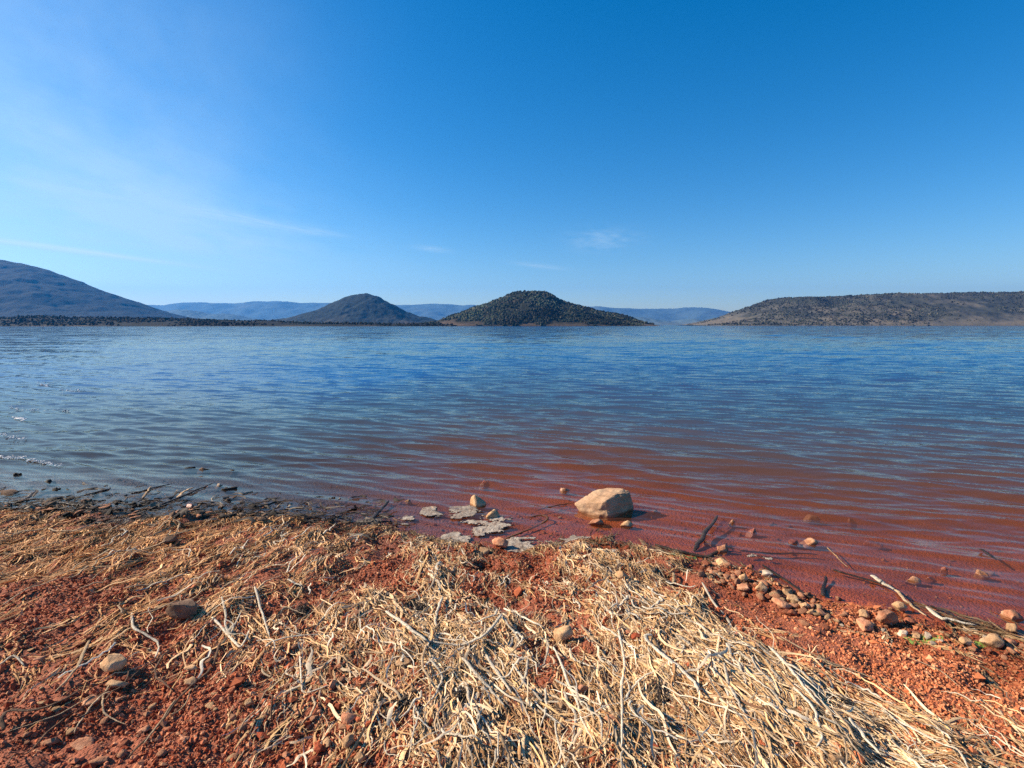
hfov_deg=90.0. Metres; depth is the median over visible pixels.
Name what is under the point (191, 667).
stone
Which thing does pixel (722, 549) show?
stone
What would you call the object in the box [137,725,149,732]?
stone
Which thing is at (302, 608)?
weed tuft
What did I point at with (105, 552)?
dry stem
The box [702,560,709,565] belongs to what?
pebble
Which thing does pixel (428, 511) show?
scum patch
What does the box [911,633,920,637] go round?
stone
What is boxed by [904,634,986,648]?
algae patch
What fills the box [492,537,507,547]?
stone
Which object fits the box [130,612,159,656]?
dry stem
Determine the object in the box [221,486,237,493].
weed clump
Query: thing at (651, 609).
dry stem
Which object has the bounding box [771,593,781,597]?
pebble
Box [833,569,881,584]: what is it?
branch
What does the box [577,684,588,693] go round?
stone
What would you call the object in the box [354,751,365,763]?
stone
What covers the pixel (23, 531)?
dry stem
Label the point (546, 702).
dry stem
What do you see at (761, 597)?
pebble
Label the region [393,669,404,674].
stone
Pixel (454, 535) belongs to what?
scum patch
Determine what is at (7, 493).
stone
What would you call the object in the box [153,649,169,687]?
dry stem
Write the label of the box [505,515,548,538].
stick
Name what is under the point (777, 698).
dry stem
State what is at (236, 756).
stone chip
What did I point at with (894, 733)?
dry stem
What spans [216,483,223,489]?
stone
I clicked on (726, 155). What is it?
sky
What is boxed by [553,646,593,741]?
dry stem
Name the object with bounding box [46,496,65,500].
stone
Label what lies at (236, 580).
dry stem
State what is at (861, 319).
ridge scrub
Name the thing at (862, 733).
dry stem
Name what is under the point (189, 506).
stone
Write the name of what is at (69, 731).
stone chip
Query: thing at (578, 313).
island woodland
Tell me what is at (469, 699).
dry stem
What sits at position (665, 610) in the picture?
dry stem
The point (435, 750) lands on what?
dry stem
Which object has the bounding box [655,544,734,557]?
stick
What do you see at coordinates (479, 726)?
dry stem
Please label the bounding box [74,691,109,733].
dry stem
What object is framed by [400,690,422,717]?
dry stem
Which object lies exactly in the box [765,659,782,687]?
dry stem
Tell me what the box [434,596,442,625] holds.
dry stem
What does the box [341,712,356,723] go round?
stone
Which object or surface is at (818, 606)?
pebble
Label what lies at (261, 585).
dry stem
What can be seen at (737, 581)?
pebble
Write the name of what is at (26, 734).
stone chip
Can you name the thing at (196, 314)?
distant hills
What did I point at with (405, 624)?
dry stem
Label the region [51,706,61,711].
stone chip
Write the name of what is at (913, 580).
stone
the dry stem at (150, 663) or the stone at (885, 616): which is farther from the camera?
the stone at (885, 616)
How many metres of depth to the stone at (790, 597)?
2.97 m
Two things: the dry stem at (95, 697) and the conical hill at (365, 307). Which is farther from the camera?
the conical hill at (365, 307)
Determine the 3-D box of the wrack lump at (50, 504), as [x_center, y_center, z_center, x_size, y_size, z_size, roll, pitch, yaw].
[-4.249,1.116,4.715,0.074,0.047,0.094,-9,16,22]
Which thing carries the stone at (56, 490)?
on the ground
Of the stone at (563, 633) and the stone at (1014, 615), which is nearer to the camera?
the stone at (563, 633)
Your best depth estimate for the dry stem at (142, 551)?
3.40 m
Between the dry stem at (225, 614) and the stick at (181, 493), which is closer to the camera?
the dry stem at (225, 614)
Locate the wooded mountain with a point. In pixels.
(25, 289)
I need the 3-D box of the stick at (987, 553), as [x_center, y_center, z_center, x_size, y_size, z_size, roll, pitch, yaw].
[3.427,1.227,3.678,0.030,0.014,0.204,2,7,16]
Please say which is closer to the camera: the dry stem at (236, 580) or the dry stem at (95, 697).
the dry stem at (95, 697)
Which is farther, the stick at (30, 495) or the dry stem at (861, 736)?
the stick at (30, 495)
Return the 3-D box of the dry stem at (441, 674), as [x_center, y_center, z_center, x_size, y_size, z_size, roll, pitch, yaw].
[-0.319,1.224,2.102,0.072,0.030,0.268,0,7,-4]
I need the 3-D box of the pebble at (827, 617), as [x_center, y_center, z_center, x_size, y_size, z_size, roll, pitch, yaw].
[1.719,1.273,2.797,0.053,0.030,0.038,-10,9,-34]
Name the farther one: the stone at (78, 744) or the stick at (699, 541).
the stick at (699, 541)
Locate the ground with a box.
[0,459,1023,767]
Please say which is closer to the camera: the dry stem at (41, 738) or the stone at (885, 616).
the dry stem at (41, 738)
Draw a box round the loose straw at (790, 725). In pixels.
[0,499,1023,767]
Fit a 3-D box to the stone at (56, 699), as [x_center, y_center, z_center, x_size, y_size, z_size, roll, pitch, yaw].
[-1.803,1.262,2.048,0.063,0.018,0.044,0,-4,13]
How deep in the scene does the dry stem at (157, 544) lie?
3.63 m
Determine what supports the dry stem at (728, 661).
on the loose straw at (790, 725)
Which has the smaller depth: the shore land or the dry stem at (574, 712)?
the dry stem at (574, 712)
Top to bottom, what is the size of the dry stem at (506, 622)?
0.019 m
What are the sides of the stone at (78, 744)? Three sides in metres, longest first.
0.096 x 0.061 x 0.020 m
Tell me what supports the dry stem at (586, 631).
on the ground
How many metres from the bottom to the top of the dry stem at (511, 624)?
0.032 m
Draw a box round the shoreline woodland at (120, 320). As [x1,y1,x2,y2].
[0,315,452,325]
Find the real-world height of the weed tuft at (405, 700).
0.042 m
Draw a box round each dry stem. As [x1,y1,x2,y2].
[0,528,43,533]
[0,655,24,665]
[3,577,63,604]
[4,694,92,732]
[5,709,74,767]
[29,537,71,549]
[48,528,84,531]
[54,617,102,692]
[64,555,94,572]
[68,559,98,577]
[70,678,117,716]
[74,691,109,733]
[79,578,110,588]
[79,666,128,716]
[90,560,135,580]
[92,549,129,559]
[101,685,126,724]
[126,578,169,587]
[128,643,219,756]
[129,550,163,559]
[129,648,168,679]
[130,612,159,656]
[136,572,188,590]
[139,539,182,549]
[140,589,202,613]
[143,700,174,743]
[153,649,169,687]
[172,685,198,713]
[211,617,249,646]
[220,572,257,589]
[221,596,241,632]
[229,539,248,554]
[238,682,277,731]
[240,669,273,694]
[245,575,280,593]
[254,586,269,636]
[261,691,272,718]
[265,634,325,646]
[286,553,300,572]
[294,657,317,679]
[299,656,329,692]
[300,696,315,725]
[384,740,400,756]
[385,611,427,640]
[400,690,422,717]
[409,698,419,743]
[413,705,431,729]
[418,746,433,767]
[421,638,444,721]
[423,631,469,643]
[423,658,443,708]
[427,664,431,705]
[431,614,502,645]
[431,746,442,767]
[432,666,457,675]
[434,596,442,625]
[441,728,482,741]
[458,679,485,704]
[461,657,504,705]
[462,637,475,649]
[465,684,480,725]
[472,609,497,622]
[476,713,491,748]
[479,664,513,684]
[480,714,498,761]
[485,654,511,692]
[491,748,496,767]
[497,730,510,767]
[502,615,519,641]
[503,755,519,767]
[505,617,527,637]
[509,641,524,655]
[512,663,561,724]
[512,696,563,727]
[515,632,523,646]
[517,659,528,688]
[540,639,549,665]
[540,688,547,726]
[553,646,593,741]
[553,721,561,767]
[555,679,595,719]
[563,691,577,749]
[569,648,593,666]
[575,713,609,759]
[577,695,602,740]
[580,624,607,648]
[602,626,638,648]
[602,658,629,689]
[610,588,630,614]
[611,596,627,606]
[616,585,622,606]
[618,628,625,747]
[620,731,623,767]
[625,583,679,611]
[625,609,640,620]
[626,672,653,698]
[628,700,645,724]
[630,605,673,610]
[631,599,658,613]
[642,606,688,614]
[644,633,699,692]
[647,586,665,596]
[649,569,675,582]
[649,596,663,607]
[661,589,681,602]
[663,600,686,625]
[666,581,695,586]
[676,633,737,668]
[684,710,687,764]
[690,621,760,652]
[702,582,750,649]
[706,648,759,673]
[709,633,754,647]
[724,663,756,733]
[726,643,744,682]
[727,642,777,691]
[732,627,785,658]
[751,657,784,693]
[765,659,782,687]
[768,646,820,705]
[770,689,785,719]
[778,666,812,692]
[780,636,902,695]
[780,655,842,696]
[781,662,840,698]
[793,687,823,746]
[801,677,853,726]
[808,723,889,767]
[818,715,934,758]
[823,704,847,765]
[827,713,918,760]
[832,708,883,767]
[835,680,962,739]
[849,717,880,754]
[852,743,881,767]
[865,700,926,758]
[881,710,968,767]
[888,732,950,767]
[892,730,922,761]
[906,656,956,684]
[961,736,1003,763]
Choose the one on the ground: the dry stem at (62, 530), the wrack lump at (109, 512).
the wrack lump at (109, 512)
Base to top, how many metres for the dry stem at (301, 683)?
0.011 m
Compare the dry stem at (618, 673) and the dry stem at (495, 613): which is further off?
the dry stem at (495, 613)
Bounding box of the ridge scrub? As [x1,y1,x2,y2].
[687,290,1023,325]
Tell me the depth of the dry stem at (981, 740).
1.90 m
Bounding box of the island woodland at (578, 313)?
[419,290,653,325]
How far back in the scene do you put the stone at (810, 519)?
4.47 m
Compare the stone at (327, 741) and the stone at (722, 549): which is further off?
the stone at (722, 549)
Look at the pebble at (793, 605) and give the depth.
2.89 m
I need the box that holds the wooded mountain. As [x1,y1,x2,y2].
[0,260,197,318]
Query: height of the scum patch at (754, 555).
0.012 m
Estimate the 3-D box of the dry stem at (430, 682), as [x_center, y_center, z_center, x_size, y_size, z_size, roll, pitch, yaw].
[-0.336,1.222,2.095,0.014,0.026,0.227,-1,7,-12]
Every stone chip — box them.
[22,732,30,737]
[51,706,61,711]
[66,727,79,735]
[76,642,85,645]
[100,716,108,724]
[116,750,125,757]
[119,739,130,746]
[134,679,143,684]
[148,703,156,710]
[156,749,166,756]
[205,658,213,662]
[205,702,213,708]
[225,753,234,761]
[233,753,239,759]
[238,722,247,730]
[310,715,318,721]
[338,676,344,682]
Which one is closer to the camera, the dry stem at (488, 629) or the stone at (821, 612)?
the dry stem at (488, 629)
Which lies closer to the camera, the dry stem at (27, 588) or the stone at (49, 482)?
the dry stem at (27, 588)
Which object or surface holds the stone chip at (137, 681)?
on the ground
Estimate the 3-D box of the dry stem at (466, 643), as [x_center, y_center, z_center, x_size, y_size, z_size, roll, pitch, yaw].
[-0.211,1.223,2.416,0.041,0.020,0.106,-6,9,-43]
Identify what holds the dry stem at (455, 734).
on the loose straw at (790, 725)
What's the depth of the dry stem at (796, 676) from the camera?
2.14 m
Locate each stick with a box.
[22,491,35,500]
[84,487,110,494]
[131,484,169,493]
[150,483,212,508]
[177,487,194,496]
[371,500,388,519]
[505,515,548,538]
[693,515,717,550]
[821,576,827,595]
[979,549,996,560]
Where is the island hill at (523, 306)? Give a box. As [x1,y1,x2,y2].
[437,293,658,325]
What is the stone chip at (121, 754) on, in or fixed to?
on the ground
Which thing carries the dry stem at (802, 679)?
on the loose straw at (790, 725)
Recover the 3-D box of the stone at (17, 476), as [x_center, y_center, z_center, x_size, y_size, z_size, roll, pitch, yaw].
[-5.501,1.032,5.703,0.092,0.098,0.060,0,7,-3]
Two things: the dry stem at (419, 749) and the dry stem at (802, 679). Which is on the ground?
the dry stem at (419, 749)
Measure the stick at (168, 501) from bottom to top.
0.021 m
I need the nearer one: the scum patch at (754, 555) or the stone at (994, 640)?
the stone at (994, 640)
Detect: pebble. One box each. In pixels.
[410,687,416,692]
[697,571,704,576]
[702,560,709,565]
[734,578,740,585]
[756,594,765,600]
[759,579,768,586]
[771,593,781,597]
[781,609,792,615]
[789,603,798,608]
[797,591,805,597]
[798,607,808,613]
[798,620,809,626]
[814,604,822,608]
[820,623,829,630]
[824,614,830,620]
[968,646,976,651]
[1001,655,1007,659]
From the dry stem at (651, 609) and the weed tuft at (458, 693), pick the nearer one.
the weed tuft at (458, 693)
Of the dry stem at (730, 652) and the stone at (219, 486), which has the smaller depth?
the dry stem at (730, 652)
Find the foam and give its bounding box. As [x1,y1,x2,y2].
[0,384,79,465]
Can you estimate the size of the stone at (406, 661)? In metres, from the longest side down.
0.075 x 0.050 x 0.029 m
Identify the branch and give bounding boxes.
[0,689,80,729]
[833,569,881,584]
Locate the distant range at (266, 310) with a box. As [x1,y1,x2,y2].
[149,301,729,320]
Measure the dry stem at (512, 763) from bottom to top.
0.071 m
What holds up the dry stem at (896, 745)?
on the loose straw at (790, 725)
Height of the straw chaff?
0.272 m
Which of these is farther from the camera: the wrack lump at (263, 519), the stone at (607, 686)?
the wrack lump at (263, 519)
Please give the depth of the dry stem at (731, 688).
2.01 m
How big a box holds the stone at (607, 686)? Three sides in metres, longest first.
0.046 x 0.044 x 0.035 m
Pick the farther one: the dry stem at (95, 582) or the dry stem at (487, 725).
the dry stem at (95, 582)
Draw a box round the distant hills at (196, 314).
[167,309,702,324]
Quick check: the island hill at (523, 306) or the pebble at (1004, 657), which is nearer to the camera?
the pebble at (1004, 657)
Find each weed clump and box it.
[182,467,196,474]
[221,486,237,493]
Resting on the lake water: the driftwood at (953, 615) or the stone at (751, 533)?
the driftwood at (953, 615)
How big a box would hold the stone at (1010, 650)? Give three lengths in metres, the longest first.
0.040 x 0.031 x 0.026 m
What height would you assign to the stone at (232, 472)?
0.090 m
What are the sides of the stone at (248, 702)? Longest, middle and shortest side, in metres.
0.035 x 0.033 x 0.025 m
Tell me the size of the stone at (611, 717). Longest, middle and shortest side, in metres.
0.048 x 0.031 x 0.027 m
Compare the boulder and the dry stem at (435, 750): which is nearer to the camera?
the dry stem at (435, 750)
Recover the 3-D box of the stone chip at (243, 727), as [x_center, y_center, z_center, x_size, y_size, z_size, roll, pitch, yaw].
[-1.014,1.289,1.928,0.033,0.015,0.033,12,9,27]
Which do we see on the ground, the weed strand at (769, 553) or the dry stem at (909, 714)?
the weed strand at (769, 553)
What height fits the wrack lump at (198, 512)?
0.046 m
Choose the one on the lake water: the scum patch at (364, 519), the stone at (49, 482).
the scum patch at (364, 519)
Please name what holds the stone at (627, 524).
on the ground
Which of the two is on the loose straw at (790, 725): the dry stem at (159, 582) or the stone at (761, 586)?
the dry stem at (159, 582)
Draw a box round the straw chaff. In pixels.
[0,507,1023,767]
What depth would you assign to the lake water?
10.82 m
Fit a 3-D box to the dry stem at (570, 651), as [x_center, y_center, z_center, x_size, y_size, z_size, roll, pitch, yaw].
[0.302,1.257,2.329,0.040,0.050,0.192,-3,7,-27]
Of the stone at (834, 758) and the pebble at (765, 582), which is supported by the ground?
the pebble at (765, 582)
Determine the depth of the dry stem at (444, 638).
2.48 m
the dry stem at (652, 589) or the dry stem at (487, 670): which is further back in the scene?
the dry stem at (652, 589)
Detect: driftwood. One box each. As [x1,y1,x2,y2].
[870,575,894,589]
[894,589,926,615]
[925,606,974,624]
[930,605,979,624]
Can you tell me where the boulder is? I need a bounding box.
[575,488,633,520]
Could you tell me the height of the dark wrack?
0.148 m
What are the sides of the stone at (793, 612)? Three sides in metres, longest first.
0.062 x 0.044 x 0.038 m
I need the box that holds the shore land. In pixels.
[0,316,450,325]
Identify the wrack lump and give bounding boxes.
[46,501,56,506]
[104,509,112,514]
[124,502,137,506]
[194,511,205,515]
[256,516,267,522]
[269,509,278,515]
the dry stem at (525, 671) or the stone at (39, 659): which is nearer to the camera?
the dry stem at (525, 671)
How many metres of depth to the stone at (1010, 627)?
2.77 m
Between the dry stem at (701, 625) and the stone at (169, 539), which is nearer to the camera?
the dry stem at (701, 625)
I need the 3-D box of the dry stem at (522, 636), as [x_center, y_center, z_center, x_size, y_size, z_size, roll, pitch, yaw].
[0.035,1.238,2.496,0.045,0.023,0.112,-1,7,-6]
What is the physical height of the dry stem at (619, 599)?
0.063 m
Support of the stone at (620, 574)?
on the loose straw at (790, 725)
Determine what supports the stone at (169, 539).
on the loose straw at (790, 725)
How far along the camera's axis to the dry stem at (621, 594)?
2.88 m
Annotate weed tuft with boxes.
[293,602,310,618]
[398,693,409,710]
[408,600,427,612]
[452,686,468,702]
[643,676,674,708]
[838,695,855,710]
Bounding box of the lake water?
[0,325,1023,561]
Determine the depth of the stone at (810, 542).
3.91 m
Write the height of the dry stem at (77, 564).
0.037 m
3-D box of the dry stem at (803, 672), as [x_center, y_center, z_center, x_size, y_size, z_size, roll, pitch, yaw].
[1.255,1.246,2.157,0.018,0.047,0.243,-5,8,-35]
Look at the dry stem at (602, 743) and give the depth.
1.76 m
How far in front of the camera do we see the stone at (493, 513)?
4.41 m
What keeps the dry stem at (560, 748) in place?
on the loose straw at (790, 725)
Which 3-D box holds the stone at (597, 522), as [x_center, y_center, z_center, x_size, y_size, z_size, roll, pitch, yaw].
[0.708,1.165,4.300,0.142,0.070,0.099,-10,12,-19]
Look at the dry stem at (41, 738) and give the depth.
1.86 m
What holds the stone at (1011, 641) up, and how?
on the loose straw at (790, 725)
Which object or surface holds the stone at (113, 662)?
on the ground
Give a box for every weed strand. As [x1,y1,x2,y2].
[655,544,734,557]
[740,550,817,554]
[762,565,817,598]
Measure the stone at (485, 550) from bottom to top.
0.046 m
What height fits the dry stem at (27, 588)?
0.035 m
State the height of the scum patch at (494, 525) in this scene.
0.014 m
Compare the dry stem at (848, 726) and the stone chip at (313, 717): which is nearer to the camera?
the dry stem at (848, 726)
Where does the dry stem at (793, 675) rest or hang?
on the loose straw at (790, 725)
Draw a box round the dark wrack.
[0,482,405,539]
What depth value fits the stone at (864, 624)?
2.70 m
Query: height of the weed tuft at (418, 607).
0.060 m
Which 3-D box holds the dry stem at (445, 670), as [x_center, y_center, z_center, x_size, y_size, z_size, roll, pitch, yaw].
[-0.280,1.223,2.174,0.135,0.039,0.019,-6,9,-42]
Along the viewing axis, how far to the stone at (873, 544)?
3.93 m
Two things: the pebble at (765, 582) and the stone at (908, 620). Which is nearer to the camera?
the stone at (908, 620)
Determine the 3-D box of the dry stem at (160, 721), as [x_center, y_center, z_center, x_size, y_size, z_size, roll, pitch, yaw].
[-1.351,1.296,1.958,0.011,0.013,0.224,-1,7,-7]
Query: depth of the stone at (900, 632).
2.67 m
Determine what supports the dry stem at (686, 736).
on the loose straw at (790, 725)
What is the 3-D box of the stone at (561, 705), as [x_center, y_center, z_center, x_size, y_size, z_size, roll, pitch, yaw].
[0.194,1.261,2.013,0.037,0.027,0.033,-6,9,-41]
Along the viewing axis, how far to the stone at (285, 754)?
1.83 m
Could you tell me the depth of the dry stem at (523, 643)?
2.40 m
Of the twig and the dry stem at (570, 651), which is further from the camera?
the twig
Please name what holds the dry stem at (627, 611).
on the loose straw at (790, 725)
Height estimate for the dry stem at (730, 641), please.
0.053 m
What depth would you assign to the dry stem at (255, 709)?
1.98 m
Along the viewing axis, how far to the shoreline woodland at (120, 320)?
680.69 m
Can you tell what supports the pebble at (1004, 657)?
on the ground
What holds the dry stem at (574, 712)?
on the loose straw at (790, 725)
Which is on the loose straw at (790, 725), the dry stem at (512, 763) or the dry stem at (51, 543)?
the dry stem at (51, 543)
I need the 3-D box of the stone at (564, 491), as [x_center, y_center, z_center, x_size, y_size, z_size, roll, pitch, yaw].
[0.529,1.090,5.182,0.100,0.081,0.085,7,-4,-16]
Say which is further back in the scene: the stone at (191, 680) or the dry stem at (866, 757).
the stone at (191, 680)
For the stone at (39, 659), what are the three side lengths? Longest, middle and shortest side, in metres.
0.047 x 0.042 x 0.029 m
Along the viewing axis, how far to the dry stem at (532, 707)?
1.99 m
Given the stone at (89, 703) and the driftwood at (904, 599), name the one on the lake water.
the driftwood at (904, 599)
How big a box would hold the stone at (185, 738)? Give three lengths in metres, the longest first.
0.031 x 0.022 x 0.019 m
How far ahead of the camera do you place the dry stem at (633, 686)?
2.12 m
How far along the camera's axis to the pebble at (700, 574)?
3.24 m
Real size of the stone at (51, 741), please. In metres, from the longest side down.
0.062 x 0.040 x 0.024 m
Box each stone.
[0,489,18,496]
[13,473,22,478]
[32,656,45,661]
[40,737,59,745]
[44,479,56,485]
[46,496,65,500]
[52,487,61,493]
[53,696,67,702]
[69,736,93,750]
[82,694,100,706]
[88,756,108,764]
[100,653,126,671]
[105,679,128,687]
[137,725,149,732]
[162,536,177,543]
[165,598,196,618]
[180,736,189,740]
[184,664,197,670]
[184,676,196,685]
[186,504,193,509]
[197,468,210,475]
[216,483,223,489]
[228,469,238,476]
[244,697,253,706]
[281,751,290,758]
[323,738,330,747]
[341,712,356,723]
[342,732,354,748]
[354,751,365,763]
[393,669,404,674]
[396,657,410,665]
[405,500,412,505]
[470,495,485,510]
[479,481,489,490]
[479,547,488,553]
[486,509,501,521]
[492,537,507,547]
[553,625,572,642]
[557,702,565,708]
[559,488,569,494]
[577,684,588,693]
[588,519,603,526]
[600,684,610,690]
[605,715,616,723]
[614,570,628,578]
[620,520,632,528]
[703,541,711,546]
[716,558,727,565]
[717,544,728,553]
[728,519,734,526]
[737,583,749,590]
[739,574,747,580]
[745,528,756,537]
[755,582,767,591]
[759,570,773,576]
[771,597,791,608]
[781,589,792,594]
[786,594,798,601]
[787,609,797,615]
[788,539,798,547]
[799,537,817,548]
[799,602,809,607]
[803,514,819,524]
[817,608,826,616]
[826,752,845,764]
[847,518,856,528]
[856,617,873,630]
[858,609,869,618]
[863,540,883,549]
[875,609,898,624]
[891,601,906,611]
[897,630,907,635]
[904,617,915,624]
[905,576,920,584]
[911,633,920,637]
[924,577,935,583]
[940,567,947,575]
[959,637,972,645]
[973,569,989,580]
[979,633,1004,648]
[999,610,1023,621]
[1004,638,1016,645]
[1005,623,1017,631]
[1006,647,1017,653]
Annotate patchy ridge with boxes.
[684,292,1023,325]
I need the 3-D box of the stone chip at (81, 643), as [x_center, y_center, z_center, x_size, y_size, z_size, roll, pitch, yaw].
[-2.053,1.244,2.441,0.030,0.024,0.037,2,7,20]
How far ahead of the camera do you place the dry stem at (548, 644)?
2.39 m
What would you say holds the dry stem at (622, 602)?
on the loose straw at (790, 725)
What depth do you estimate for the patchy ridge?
1227.52 m
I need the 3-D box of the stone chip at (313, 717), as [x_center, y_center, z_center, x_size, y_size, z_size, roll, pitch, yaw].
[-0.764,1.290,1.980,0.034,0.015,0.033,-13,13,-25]
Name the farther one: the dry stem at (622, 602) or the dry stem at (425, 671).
the dry stem at (622, 602)
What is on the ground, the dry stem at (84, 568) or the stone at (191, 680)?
the stone at (191, 680)
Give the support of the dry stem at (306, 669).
on the loose straw at (790, 725)
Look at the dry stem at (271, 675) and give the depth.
2.15 m
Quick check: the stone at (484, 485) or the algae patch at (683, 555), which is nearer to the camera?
the algae patch at (683, 555)
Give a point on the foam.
(24, 457)
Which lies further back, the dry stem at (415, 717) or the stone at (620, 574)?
the stone at (620, 574)
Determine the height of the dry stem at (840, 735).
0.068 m
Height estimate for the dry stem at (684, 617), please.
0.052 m
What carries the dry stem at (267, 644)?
on the loose straw at (790, 725)
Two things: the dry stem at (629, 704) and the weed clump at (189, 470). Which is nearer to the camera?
the dry stem at (629, 704)
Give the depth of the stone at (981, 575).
3.41 m
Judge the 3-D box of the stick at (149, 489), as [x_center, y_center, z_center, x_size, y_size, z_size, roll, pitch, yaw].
[-3.656,1.059,5.191,0.049,0.014,0.371,3,7,28]
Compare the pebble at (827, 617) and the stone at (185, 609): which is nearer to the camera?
the stone at (185, 609)
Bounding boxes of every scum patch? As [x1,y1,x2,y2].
[354,517,380,525]
[398,515,414,524]
[419,506,443,516]
[441,532,470,541]
[449,505,480,518]
[461,515,512,536]
[503,537,542,551]
[545,535,591,544]
[747,554,772,559]
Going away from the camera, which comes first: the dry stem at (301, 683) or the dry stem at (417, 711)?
the dry stem at (417, 711)
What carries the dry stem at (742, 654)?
on the loose straw at (790, 725)
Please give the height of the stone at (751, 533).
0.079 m
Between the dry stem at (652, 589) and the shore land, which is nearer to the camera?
the dry stem at (652, 589)
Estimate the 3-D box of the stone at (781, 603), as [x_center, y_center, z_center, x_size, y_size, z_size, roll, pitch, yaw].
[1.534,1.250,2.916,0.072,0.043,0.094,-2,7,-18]
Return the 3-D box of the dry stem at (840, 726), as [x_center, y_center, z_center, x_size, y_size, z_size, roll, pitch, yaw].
[1.291,1.271,1.821,0.359,0.060,0.055,3,7,23]
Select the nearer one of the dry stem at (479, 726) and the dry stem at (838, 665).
the dry stem at (479, 726)
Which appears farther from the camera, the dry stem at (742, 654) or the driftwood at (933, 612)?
the driftwood at (933, 612)
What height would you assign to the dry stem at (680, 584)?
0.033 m
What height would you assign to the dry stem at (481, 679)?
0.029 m
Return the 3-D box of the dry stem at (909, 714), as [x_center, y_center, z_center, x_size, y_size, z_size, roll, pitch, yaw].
[1.534,1.294,2.051,0.056,0.033,0.418,-5,8,-35]
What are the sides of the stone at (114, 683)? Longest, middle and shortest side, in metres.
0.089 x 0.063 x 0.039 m
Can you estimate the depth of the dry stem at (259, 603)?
2.75 m
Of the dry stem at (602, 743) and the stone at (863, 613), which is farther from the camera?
the stone at (863, 613)
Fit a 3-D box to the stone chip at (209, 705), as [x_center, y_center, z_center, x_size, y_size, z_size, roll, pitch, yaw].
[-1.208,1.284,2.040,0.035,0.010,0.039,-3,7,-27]
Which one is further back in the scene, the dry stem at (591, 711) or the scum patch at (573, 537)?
the scum patch at (573, 537)
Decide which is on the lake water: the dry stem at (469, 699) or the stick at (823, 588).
the stick at (823, 588)
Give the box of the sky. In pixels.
[0,0,1023,311]
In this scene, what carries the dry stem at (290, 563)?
on the loose straw at (790, 725)
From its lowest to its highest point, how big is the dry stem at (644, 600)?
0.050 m
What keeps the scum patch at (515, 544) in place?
on the lake water
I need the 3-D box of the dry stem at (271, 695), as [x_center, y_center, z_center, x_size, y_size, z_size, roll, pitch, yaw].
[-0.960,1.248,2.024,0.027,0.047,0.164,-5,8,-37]
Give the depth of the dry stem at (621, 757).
1.72 m
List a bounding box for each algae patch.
[669,553,696,558]
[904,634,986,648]
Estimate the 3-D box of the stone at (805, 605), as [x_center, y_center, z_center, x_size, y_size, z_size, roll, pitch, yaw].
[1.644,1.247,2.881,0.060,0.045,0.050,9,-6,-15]
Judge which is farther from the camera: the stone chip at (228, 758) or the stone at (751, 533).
the stone at (751, 533)
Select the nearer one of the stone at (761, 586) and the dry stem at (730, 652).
the dry stem at (730, 652)
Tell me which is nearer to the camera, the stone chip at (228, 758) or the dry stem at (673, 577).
the stone chip at (228, 758)
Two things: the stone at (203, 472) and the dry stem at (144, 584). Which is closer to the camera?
the dry stem at (144, 584)
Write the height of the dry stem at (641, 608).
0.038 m
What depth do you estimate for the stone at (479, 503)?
4.70 m
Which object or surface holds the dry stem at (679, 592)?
on the loose straw at (790, 725)
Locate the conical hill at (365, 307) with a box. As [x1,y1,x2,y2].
[274,293,437,323]
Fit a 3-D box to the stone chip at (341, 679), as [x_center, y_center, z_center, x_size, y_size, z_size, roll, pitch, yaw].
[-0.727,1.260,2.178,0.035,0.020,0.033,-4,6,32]
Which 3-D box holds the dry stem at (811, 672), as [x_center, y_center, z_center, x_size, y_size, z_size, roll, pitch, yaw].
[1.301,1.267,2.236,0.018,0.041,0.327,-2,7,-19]
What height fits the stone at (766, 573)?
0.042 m
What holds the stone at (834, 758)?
on the loose straw at (790, 725)
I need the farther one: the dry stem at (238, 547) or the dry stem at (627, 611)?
the dry stem at (238, 547)
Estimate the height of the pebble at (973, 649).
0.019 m
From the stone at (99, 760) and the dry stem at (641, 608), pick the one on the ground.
the stone at (99, 760)
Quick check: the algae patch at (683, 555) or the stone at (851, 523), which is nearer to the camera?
the algae patch at (683, 555)
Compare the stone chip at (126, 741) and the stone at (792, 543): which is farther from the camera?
the stone at (792, 543)
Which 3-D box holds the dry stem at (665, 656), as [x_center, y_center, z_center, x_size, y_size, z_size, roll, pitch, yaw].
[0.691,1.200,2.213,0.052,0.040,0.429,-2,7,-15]
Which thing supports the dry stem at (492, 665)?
on the loose straw at (790, 725)
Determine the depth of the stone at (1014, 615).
2.89 m
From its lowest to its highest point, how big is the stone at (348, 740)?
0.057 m
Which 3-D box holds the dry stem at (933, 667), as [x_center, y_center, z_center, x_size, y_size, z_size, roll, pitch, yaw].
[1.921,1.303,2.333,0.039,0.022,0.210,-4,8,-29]
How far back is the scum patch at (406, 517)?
4.38 m

